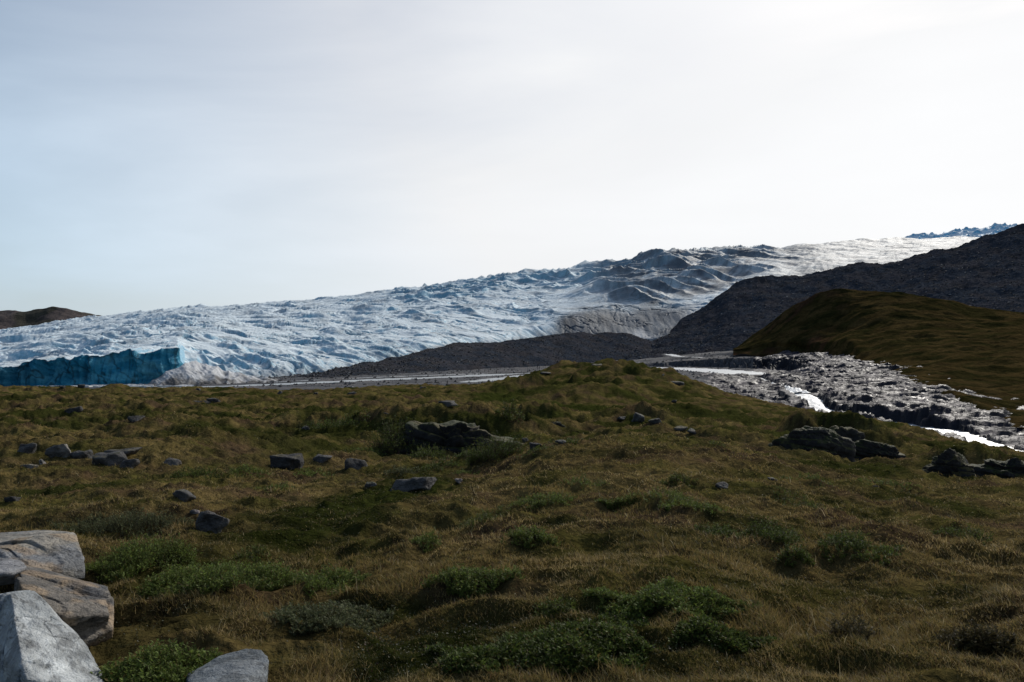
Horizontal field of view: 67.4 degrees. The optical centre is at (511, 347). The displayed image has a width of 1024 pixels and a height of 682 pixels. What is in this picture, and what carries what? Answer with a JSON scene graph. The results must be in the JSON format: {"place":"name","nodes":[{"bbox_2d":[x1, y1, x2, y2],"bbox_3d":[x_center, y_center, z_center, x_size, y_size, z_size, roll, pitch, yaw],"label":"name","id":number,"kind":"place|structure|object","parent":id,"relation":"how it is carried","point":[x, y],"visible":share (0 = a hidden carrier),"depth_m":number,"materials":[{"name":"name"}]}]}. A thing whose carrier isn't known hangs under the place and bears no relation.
{"place":"outdoors","nodes":[
{"label":"outdoors","id":0,"kind":"place"},
{"bbox_2d":[0,306,100,328],"bbox_3d":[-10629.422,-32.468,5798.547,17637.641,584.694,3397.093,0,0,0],"label":"distant hills","id":1,"kind":"structure","parent":0,"point":[11,318],"depth_m":4900.57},
{"bbox_2d":[144,361,277,385],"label":"snow bank","id":2,"kind":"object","parent":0,"point":[193,372],"visible":0.73,"depth_m":532.53,"materials":[{"name":"snow"}]},
{"bbox_2d":[162,372,525,387],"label":"river","id":3,"kind":"structure","parent":0,"point":[493,374],"depth_m":608.88,"materials":[{"name":"liquid"}]},
{"bbox_2d":[281,372,524,381],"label":"river","id":4,"kind":"structure","parent":0,"point":[417,375],"depth_m":697.33,"materials":[{"name":"liquid"}]},
{"bbox_2d":[283,332,655,377],"bbox_3d":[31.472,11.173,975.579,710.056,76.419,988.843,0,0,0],"label":"moraine ridge","id":5,"kind":"structure","parent":0,"point":[488,348],"depth_m":1067.44,"materials":[{"name":"gravel"}]},
{"bbox_2d":[260,332,655,378],"bbox_3d":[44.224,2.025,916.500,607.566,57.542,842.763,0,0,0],"label":"moraine stones","id":6,"kind":"object","parent":5,"relation":"on","point":[363,370],"visible":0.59,"depth_m":926.30,"materials":[{"name":"stone"}]},
{"bbox_2d":[0,236,978,385],"bbox_3d":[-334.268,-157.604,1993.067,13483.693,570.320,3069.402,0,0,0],"label":"glacier","id":7,"kind":"object","parent":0,"point":[653,294],"visible":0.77,"depth_m":1370.90,"materials":[{"name":"ice"}]},
{"bbox_2d":[463,374,524,381],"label":"river","id":8,"kind":"structure","parent":0,"point":[493,379],"depth_m":608.88,"materials":[{"name":"liquid"}]},
{"bbox_2d":[0,358,1023,681],"bbox_3d":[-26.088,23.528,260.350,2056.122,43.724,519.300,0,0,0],"label":"ground","id":9,"kind":"structure","parent":0,"point":[564,390],"depth_m":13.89,"materials":[{"name":"plant"}]},
{"bbox_2d":[4,496,20,501],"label":"boulder","id":10,"kind":"object","parent":9,"relation":"on","point":[10,499],"visible":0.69,"depth_m":14.98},
{"bbox_2d":[17,443,36,453],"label":"boulder","id":11,"kind":"object","parent":9,"relation":"on","point":[30,448],"visible":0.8,"depth_m":25.69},
{"bbox_2d":[20,464,38,468],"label":"boulder","id":12,"kind":"object","parent":9,"relation":"on","point":[29,466],"visible":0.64,"depth_m":21.57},
{"bbox_2d":[0,530,84,578],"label":"boulder","id":13,"kind":"object","parent":9,"relation":"on","point":[59,552],"visible":0.64,"depth_m":6.12,"materials":[{"name":"stone"}]},
{"bbox_2d":[0,590,103,681],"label":"boulder","id":14,"kind":"object","parent":9,"relation":"on","point":[41,640],"visible":1,"depth_m":3.98,"materials":[{"name":"stone"}]},
{"bbox_2d":[45,444,70,457],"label":"boulder","id":15,"kind":"object","parent":9,"relation":"on","point":[62,450],"visible":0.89,"depth_m":25.07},
{"bbox_2d":[14,565,113,647],"bbox_3d":[-3.037,1.752,5.185,0.571,0.561,1.497,0,0,-33],"label":"boulder","id":16,"kind":"object","parent":9,"relation":"on","point":[83,610],"visible":0.52,"depth_m":4.82,"materials":[{"name":"stone"}]},
{"bbox_2d":[0,557,26,585],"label":"boulder","id":17,"kind":"object","parent":16,"relation":"on","point":[10,569],"visible":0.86,"depth_m":5.21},
{"bbox_2d":[64,406,82,412],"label":"boulder","id":18,"kind":"object","parent":9,"relation":"on","point":[78,409],"visible":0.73,"depth_m":51.01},
{"bbox_2d":[69,450,93,458],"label":"boulder","id":19,"kind":"object","parent":9,"relation":"on","point":[79,454],"visible":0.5,"depth_m":25.00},
{"bbox_2d":[92,451,127,466],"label":"boulder","id":20,"kind":"object","parent":9,"relation":"on","point":[114,458],"visible":0.72,"depth_m":22.37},
{"bbox_2d":[50,505,193,540],"bbox_3d":[-5.147,2.659,10.302,1.763,1.085,1.231,0,0,26],"label":"willow shrub","id":21,"kind":"object","parent":9,"relation":"on","point":[130,520],"visible":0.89,"depth_m":10.21,"materials":[{"name":"green plant"}]},
{"bbox_2d":[104,447,141,455],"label":"boulder","id":22,"kind":"object","parent":9,"relation":"on","point":[129,451],"visible":0.52,"depth_m":23.71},
{"bbox_2d":[119,459,139,468],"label":"boulder","id":23,"kind":"object","parent":9,"relation":"on","point":[132,463],"visible":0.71,"depth_m":21.94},
{"bbox_2d":[127,415,144,421],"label":"boulder","id":24,"kind":"object","parent":9,"relation":"on","point":[133,418],"visible":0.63,"depth_m":38.43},
{"bbox_2d":[85,531,202,584],"bbox_3d":[-3.619,2.310,7.428,1.033,1.100,1.327,0,0,-42],"label":"willow shrub","id":25,"kind":"object","parent":9,"relation":"on","point":[135,557],"visible":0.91,"depth_m":7.22,"materials":[{"name":"green plant"}]},
{"bbox_2d":[91,638,222,681],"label":"willow shrub","id":26,"kind":"object","parent":9,"relation":"on","point":[164,665],"visible":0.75,"depth_m":4.04,"materials":[{"name":"green plant"}]},
{"bbox_2d":[164,458,181,465],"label":"boulder","id":27,"kind":"object","parent":9,"relation":"on","point":[170,461],"visible":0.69,"depth_m":23.05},
{"bbox_2d":[172,489,195,501],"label":"boulder","id":28,"kind":"object","parent":9,"relation":"on","point":[183,495],"visible":0.91,"depth_m":12.48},
{"bbox_2d":[189,509,199,513],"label":"boulder","id":29,"kind":"object","parent":9,"relation":"on","point":[194,511],"visible":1,"depth_m":11.17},
{"bbox_2d":[169,464,233,479],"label":"willow shrub","id":30,"kind":"object","parent":9,"relation":"on","point":[195,472],"visible":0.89,"depth_m":20.17,"materials":[{"name":"green plant"}]},
{"bbox_2d":[195,510,229,533],"bbox_3d":[-3.988,2.357,10.290,0.424,0.388,0.343,0,0,0],"label":"boulder","id":31,"kind":"object","parent":9,"relation":"on","point":[208,520],"visible":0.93,"depth_m":10.15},
{"bbox_2d":[206,398,220,401],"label":"boulder","id":32,"kind":"object","parent":9,"relation":"on","point":[213,399],"visible":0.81,"depth_m":72.00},
{"bbox_2d":[132,557,302,599],"bbox_3d":[-2.386,2.221,6.364,1.259,1.133,1.606,0,0,0],"label":"willow shrub","id":33,"kind":"object","parent":9,"relation":"on","point":[223,576],"visible":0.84,"depth_m":6.04,"materials":[{"name":"green plant"}]},
{"bbox_2d":[186,649,268,681],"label":"boulder","id":34,"kind":"object","parent":9,"relation":"on","point":[247,665],"visible":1,"depth_m":3.94,"materials":[{"name":"stone"}]},
{"bbox_2d":[228,464,275,478],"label":"willow shrub","id":35,"kind":"object","parent":9,"relation":"on","point":[256,470],"visible":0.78,"depth_m":21.48,"materials":[{"name":"green plant"}]},
{"bbox_2d":[232,540,274,564],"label":"willow shrub","id":36,"kind":"object","parent":9,"relation":"on","point":[253,552],"visible":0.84,"depth_m":8.32,"materials":[{"name":"green plant"}]},
{"bbox_2d":[255,481,295,492],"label":"willow shrub","id":37,"kind":"object","parent":9,"relation":"on","point":[283,485],"visible":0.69,"depth_m":17.83,"materials":[{"name":"green plant"}]},
{"bbox_2d":[270,453,303,469],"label":"boulder","id":38,"kind":"object","parent":9,"relation":"on","point":[289,461],"visible":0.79,"depth_m":24.75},
{"bbox_2d":[293,467,334,478],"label":"willow shrub","id":39,"kind":"object","parent":9,"relation":"on","point":[307,472],"visible":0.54,"depth_m":22.73,"materials":[{"name":"green plant"}]},
{"bbox_2d":[312,454,331,462],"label":"boulder","id":40,"kind":"object","parent":9,"relation":"on","point":[320,458],"visible":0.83,"depth_m":27.95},
{"bbox_2d":[259,599,395,635],"bbox_3d":[-1.295,2.141,5.322,0.905,0.874,0.918,0,0,0],"label":"willow shrub","id":41,"kind":"object","parent":9,"relation":"on","point":[304,620],"visible":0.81,"depth_m":5.17,"materials":[{"name":"green plant"}]},
{"bbox_2d":[281,563,374,596],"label":"willow shrub","id":42,"kind":"object","parent":9,"relation":"on","point":[326,576],"visible":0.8,"depth_m":6.38,"materials":[{"name":"green plant"}]},
{"bbox_2d":[301,410,360,429],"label":"willow shrub","id":43,"kind":"object","parent":9,"relation":"on","point":[326,424],"visible":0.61,"depth_m":43.95,"materials":[{"name":"green plant"}]},
{"bbox_2d":[337,408,370,426],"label":"willow shrub","id":44,"kind":"object","parent":9,"relation":"on","point":[352,421],"visible":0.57,"depth_m":43.53,"materials":[{"name":"green plant"}]},
{"bbox_2d":[344,458,367,469],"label":"boulder","id":45,"kind":"object","parent":9,"relation":"on","point":[357,464],"visible":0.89,"depth_m":23.77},
{"bbox_2d":[344,446,386,456],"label":"willow shrub","id":46,"kind":"object","parent":9,"relation":"on","point":[377,452],"visible":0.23,"depth_m":34.01,"materials":[{"name":"green plant"}]},
{"bbox_2d":[365,482,376,486],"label":"boulder","id":47,"kind":"object","parent":9,"relation":"on","point":[369,484],"visible":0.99,"depth_m":18.86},
{"bbox_2d":[363,413,426,455],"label":"willow shrub","id":48,"kind":"object","parent":9,"relation":"on","point":[389,438],"visible":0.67,"depth_m":34.91,"materials":[{"name":"green plant"}]},
{"bbox_2d":[384,465,420,476],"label":"willow shrub","id":49,"kind":"object","parent":9,"relation":"on","point":[402,470],"visible":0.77,"depth_m":21.95,"materials":[{"name":"green plant"}]},
{"bbox_2d":[390,477,436,491],"bbox_3d":[-2.196,3.043,17.067,1.015,0.416,0.728,0,0,0],"label":"boulder","id":50,"kind":"object","parent":9,"relation":"on","point":[417,483],"visible":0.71,"depth_m":16.83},
{"bbox_2d":[409,527,441,552],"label":"willow shrub","id":51,"kind":"object","parent":9,"relation":"on","point":[422,539],"visible":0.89,"depth_m":8.21,"materials":[{"name":"green plant"}]},
{"bbox_2d":[409,443,453,459],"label":"willow shrub","id":52,"kind":"object","parent":9,"relation":"on","point":[423,452],"visible":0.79,"depth_m":32.12,"materials":[{"name":"green plant"}]},
{"bbox_2d":[422,456,460,472],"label":"willow shrub","id":53,"kind":"object","parent":9,"relation":"on","point":[441,463],"visible":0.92,"depth_m":22.47,"materials":[{"name":"green plant"}]},
{"bbox_2d":[438,400,457,406],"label":"boulder","id":54,"kind":"object","parent":9,"relation":"on","point":[449,403],"visible":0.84,"depth_m":43.47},
{"bbox_2d":[380,420,523,455],"bbox_3d":[-2.715,4.686,36.013,7.397,2.718,3.736,0,0,0],"label":"rock outcrop","id":55,"kind":"object","parent":9,"relation":"on","point":[454,436],"visible":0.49,"depth_m":34.73,"materials":[{"name":"stone"}]},
{"bbox_2d":[453,446,476,458],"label":"willow shrub","id":56,"kind":"object","parent":9,"relation":"on","point":[462,453],"visible":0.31,"depth_m":24.51,"materials":[{"name":"green plant"}]},
{"bbox_2d":[452,468,479,474],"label":"willow shrub","id":57,"kind":"object","parent":9,"relation":"on","point":[464,471],"visible":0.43,"depth_m":19.43,"materials":[{"name":"green plant"}]},
{"bbox_2d":[420,563,524,599],"bbox_3d":[-0.298,2.113,6.016,0.707,0.821,0.549,0,0,30],"label":"willow shrub","id":58,"kind":"object","parent":9,"relation":"on","point":[475,575],"visible":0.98,"depth_m":5.98,"materials":[{"name":"green plant"}]},
{"bbox_2d":[419,638,529,674],"bbox_3d":[-0.180,1.996,4.340,0.747,0.721,0.616,0,0,0],"label":"willow shrub","id":59,"kind":"object","parent":9,"relation":"on","point":[477,656],"visible":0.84,"depth_m":4.21,"materials":[{"name":"green plant"}]},
{"bbox_2d":[458,504,510,529],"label":"willow shrub","id":60,"kind":"object","parent":9,"relation":"on","point":[481,517],"visible":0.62,"depth_m":9.90,"materials":[{"name":"green plant"}]},
{"bbox_2d":[463,430,524,466],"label":"willow shrub","id":61,"kind":"object","parent":9,"relation":"on","point":[495,451],"visible":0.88,"depth_m":21.07,"materials":[{"name":"green plant"}]},
{"bbox_2d":[0,405,1018,681],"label":"heath cover","id":62,"kind":"object","parent":9,"relation":"on","point":[472,619],"visible":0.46,"depth_m":5.11,"materials":[{"name":"green plant"}]},
{"bbox_2d":[495,397,525,424],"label":"willow shrub","id":63,"kind":"object","parent":9,"relation":"on","point":[508,411],"visible":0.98,"depth_m":42.56,"materials":[{"name":"green plant"}]},
{"bbox_2d":[501,525,560,548],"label":"willow shrub","id":64,"kind":"object","parent":9,"relation":"on","point":[520,534],"visible":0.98,"depth_m":7.46,"materials":[{"name":"green plant"}]},
{"bbox_2d":[516,444,553,458],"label":"willow shrub","id":65,"kind":"object","parent":9,"relation":"on","point":[538,449],"visible":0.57,"depth_m":18.92,"materials":[{"name":"green plant"}]},
{"bbox_2d":[529,442,540,449],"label":"boulder","id":66,"kind":"object","parent":9,"relation":"on","point":[531,445],"visible":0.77,"depth_m":19.71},
{"bbox_2d":[507,490,576,508],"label":"willow shrub","id":67,"kind":"object","parent":9,"relation":"on","point":[553,496],"visible":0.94,"depth_m":10.54,"materials":[{"name":"green plant"}]},
{"bbox_2d":[531,593,578,618],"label":"willow shrub","id":68,"kind":"object","parent":9,"relation":"on","point":[551,609],"visible":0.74,"depth_m":5.31,"materials":[{"name":"green plant"}]},
{"bbox_2d":[551,421,564,426],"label":"rock outcrop","id":69,"kind":"object","parent":9,"relation":"on","point":[557,423],"visible":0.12,"depth_m":44.29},
{"bbox_2d":[555,440,565,443],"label":"boulder","id":70,"kind":"object","parent":9,"relation":"on","point":[560,441],"visible":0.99,"depth_m":19.78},
{"bbox_2d":[549,436,582,444],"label":"willow shrub","id":71,"kind":"object","parent":9,"relation":"on","point":[569,440],"visible":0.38,"depth_m":20.18,"materials":[{"name":"green plant"}]},
{"bbox_2d":[489,617,665,680],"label":"willow shrub","id":72,"kind":"object","parent":9,"relation":"on","point":[556,641],"visible":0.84,"depth_m":4.30,"materials":[{"name":"green plant"}]},
{"bbox_2d":[558,473,609,487],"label":"willow shrub","id":73,"kind":"object","parent":9,"relation":"on","point":[586,481],"visible":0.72,"depth_m":12.42,"materials":[{"name":"green plant"}]},
{"bbox_2d":[594,490,639,510],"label":"willow shrub","id":74,"kind":"object","parent":9,"relation":"on","point":[614,503],"visible":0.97,"depth_m":10.24,"materials":[{"name":"green plant"}]},
{"bbox_2d":[632,412,644,421],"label":"boulder","id":75,"kind":"object","parent":9,"relation":"on","point":[638,417],"visible":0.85,"depth_m":48.43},
{"bbox_2d":[648,418,661,423],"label":"boulder","id":76,"kind":"object","parent":9,"relation":"on","point":[655,421],"visible":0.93,"depth_m":41.22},
{"bbox_2d":[581,576,762,625],"bbox_3d":[1.114,1.995,5.299,1.253,0.723,0.746,0,0,0],"label":"willow shrub","id":77,"kind":"object","parent":9,"relation":"on","point":[678,596],"visible":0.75,"depth_m":5.27,"materials":[{"name":"green plant"}]},
{"bbox_2d":[654,471,698,488],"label":"willow shrub","id":78,"kind":"object","parent":9,"relation":"on","point":[678,477],"visible":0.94,"depth_m":12.90,"materials":[{"name":"green plant"}]},
{"bbox_2d":[671,381,683,385],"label":"boulder","id":79,"kind":"object","parent":9,"relation":"on","point":[678,383],"visible":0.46,"depth_m":119.53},
{"bbox_2d":[673,426,687,430],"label":"boulder","id":80,"kind":"object","parent":9,"relation":"on","point":[680,428],"visible":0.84,"depth_m":38.95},
{"bbox_2d":[640,486,726,514],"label":"willow shrub","id":81,"kind":"object","parent":9,"relation":"on","point":[684,501],"visible":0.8,"depth_m":9.92,"materials":[{"name":"green plant"}]},
{"bbox_2d":[687,428,695,433],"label":"boulder","id":82,"kind":"object","parent":9,"relation":"on","point":[691,430],"visible":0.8,"depth_m":36.15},
{"bbox_2d":[704,439,732,449],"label":"willow shrub","id":83,"kind":"object","parent":9,"relation":"on","point":[715,443],"visible":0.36,"depth_m":19.85,"materials":[{"name":"green plant"}]},
{"bbox_2d":[715,482,727,488],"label":"boulder","id":84,"kind":"object","parent":9,"relation":"on","point":[720,485],"visible":0.98,"depth_m":12.99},
{"bbox_2d":[667,613,779,654],"bbox_3d":[1.288,1.996,4.628,0.694,0.726,0.318,0,0,14],"label":"willow shrub","id":85,"kind":"object","parent":9,"relation":"on","point":[716,632],"visible":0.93,"depth_m":4.60,"materials":[{"name":"green plant"}]},
{"bbox_2d":[694,522,752,539],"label":"willow shrub","id":86,"kind":"object","parent":9,"relation":"on","point":[724,530],"visible":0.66,"depth_m":8.51,"materials":[{"name":"green plant"}]},
{"bbox_2d":[741,515,807,543],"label":"willow shrub","id":87,"kind":"object","parent":9,"relation":"on","point":[763,531],"visible":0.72,"depth_m":8.23,"materials":[{"name":"green plant"}]},
{"bbox_2d":[771,541,815,567],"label":"willow shrub","id":88,"kind":"object","parent":9,"relation":"on","point":[799,553],"visible":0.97,"depth_m":7.28,"materials":[{"name":"green plant"}]},
{"bbox_2d":[764,486,837,508],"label":"willow shrub","id":89,"kind":"object","parent":9,"relation":"on","point":[814,506],"visible":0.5,"depth_m":12.15,"materials":[{"name":"green plant"}]},
{"bbox_2d":[779,471,837,486],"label":"willow shrub","id":90,"kind":"object","parent":9,"relation":"on","point":[809,477],"visible":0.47,"depth_m":15.71,"materials":[{"name":"green plant"}]},
{"bbox_2d":[768,426,855,461],"bbox_3d":[12.894,4.160,32.739,3.599,1.636,1.890,0,0,0],"label":"rock outcrop","id":91,"kind":"object","parent":9,"relation":"on","point":[833,442],"visible":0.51,"depth_m":32.28,"materials":[{"name":"stone"}]},
{"bbox_2d":[829,425,864,441],"bbox_3d":[15.787,4.879,37.570,4.279,2.236,2.154,0,0,0],"label":"rock outcrop","id":92,"kind":"object","parent":9,"relation":"on","point":[854,435],"visible":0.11,"depth_m":37.03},
{"bbox_2d":[825,610,884,638],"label":"willow shrub","id":93,"kind":"object","parent":9,"relation":"on","point":[858,628],"visible":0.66,"depth_m":4.64,"materials":[{"name":"green plant"}]},
{"bbox_2d":[817,526,905,568],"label":"willow shrub","id":94,"kind":"object","parent":9,"relation":"on","point":[842,540],"visible":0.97,"depth_m":7.52,"materials":[{"name":"green plant"}]},
{"bbox_2d":[854,439,905,459],"bbox_3d":[16.438,4.890,34.830,3.158,1.571,1.476,0,0,0],"label":"rock outcrop","id":95,"kind":"object","parent":9,"relation":"on","point":[865,448],"visible":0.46,"depth_m":34.43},
{"bbox_2d":[857,477,922,491],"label":"willow shrub","id":96,"kind":"object","parent":9,"relation":"on","point":[890,483],"visible":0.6,"depth_m":17.82,"materials":[{"name":"green plant"}]},
{"bbox_2d":[922,448,974,476],"bbox_3d":[14.476,4.286,25.429,2.284,2.001,1.315,0,0,0],"label":"rock outcrop","id":97,"kind":"object","parent":9,"relation":"on","point":[948,461],"visible":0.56,"depth_m":25.15,"materials":[{"name":"stone"}]},
{"bbox_2d":[931,522,997,545],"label":"willow shrub","id":98,"kind":"object","parent":9,"relation":"on","point":[950,532],"visible":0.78,"depth_m":9.29,"materials":[{"name":"green plant"}]},
{"bbox_2d":[926,619,1023,659],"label":"willow shrub","id":99,"kind":"object","parent":9,"relation":"on","point":[969,640],"visible":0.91,"depth_m":4.44,"materials":[{"name":"green plant"}]},
{"bbox_2d":[971,457,1023,478],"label":"rock outcrop","id":100,"kind":"object","parent":9,"relation":"on","point":[1012,468],"visible":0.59,"depth_m":27.07,"materials":[{"name":"stone"}]},
{"bbox_2d":[0,0,1023,315],"label":"sky","id":101,"kind":"structure","parent":0,"point":[155,154],"materials":[{"name":"white"}]},
{"bbox_2d":[84,350,1023,450],"bbox_3d":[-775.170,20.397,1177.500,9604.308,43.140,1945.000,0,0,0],"label":"gravel plain","id":102,"kind":"structure","parent":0,"point":[869,389],"depth_m":491.11,"materials":[{"name":"gravel"}]},
{"bbox_2d":[202,351,744,387],"bbox_3d":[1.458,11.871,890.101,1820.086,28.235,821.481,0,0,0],"label":"river stones","id":103,"kind":"object","parent":102,"relation":"on","point":[345,383],"visible":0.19,"depth_m":623.07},
{"bbox_2d":[666,354,702,357],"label":"river","id":104,"kind":"structure","parent":0,"point":[678,355],"depth_m":1129.80,"materials":[{"name":"liquid"}]},
{"bbox_2d":[657,367,765,374],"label":"river","id":105,"kind":"structure","parent":0,"point":[724,371],"depth_m":800.90,"materials":[{"name":"liquid"}]},
{"bbox_2d":[771,382,809,393],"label":"waterfall","id":106,"kind":"structure","parent":0,"point":[795,390],"depth_m":463.44,"materials":[{"name":"white liquid"}]},
{"bbox_2d":[627,223,1023,360],"bbox_3d":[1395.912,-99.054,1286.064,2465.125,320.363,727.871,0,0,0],"label":"moraine slope","id":107,"kind":"structure","parent":0,"point":[974,247],"depth_m":1320.91,"materials":[{"name":"gravel"}]},
{"bbox_2d":[628,223,1023,358],"bbox_3d":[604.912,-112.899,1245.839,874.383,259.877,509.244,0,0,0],"label":"moraine stones","id":108,"kind":"object","parent":107,"relation":"on","point":[634,353],"visible":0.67,"depth_m":1289.76,"materials":[{"name":"stone"}]},
{"bbox_2d":[733,288,1023,427],"bbox_3d":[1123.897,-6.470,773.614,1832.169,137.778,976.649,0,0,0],"label":"hill","id":109,"kind":"structure","parent":0,"point":[977,350],"depth_m":808.18,"materials":[{"name":"plant"}]},
{"bbox_2d":[795,393,1019,450],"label":"river","id":110,"kind":"structure","parent":0,"point":[816,403],"depth_m":333.73,"materials":[{"name":"liquid"}]},
{"bbox_2d":[904,223,1016,238],"bbox_3d":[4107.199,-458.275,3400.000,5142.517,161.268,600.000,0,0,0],"label":"ice ridge","id":111,"kind":"structure","parent":0,"point":[994,228],"depth_m":3235.60,"materials":[{"name":"ice"}]},
{"label":"lagoon water","id":112,"kind":"structure","parent":0,"visible":0},
{"bbox_2d":[46,383,193,386],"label":"ice floes","id":113,"kind":"object","parent":112,"relation":"on","point":[130,385],"visible":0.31,"depth_m":503.31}
]}

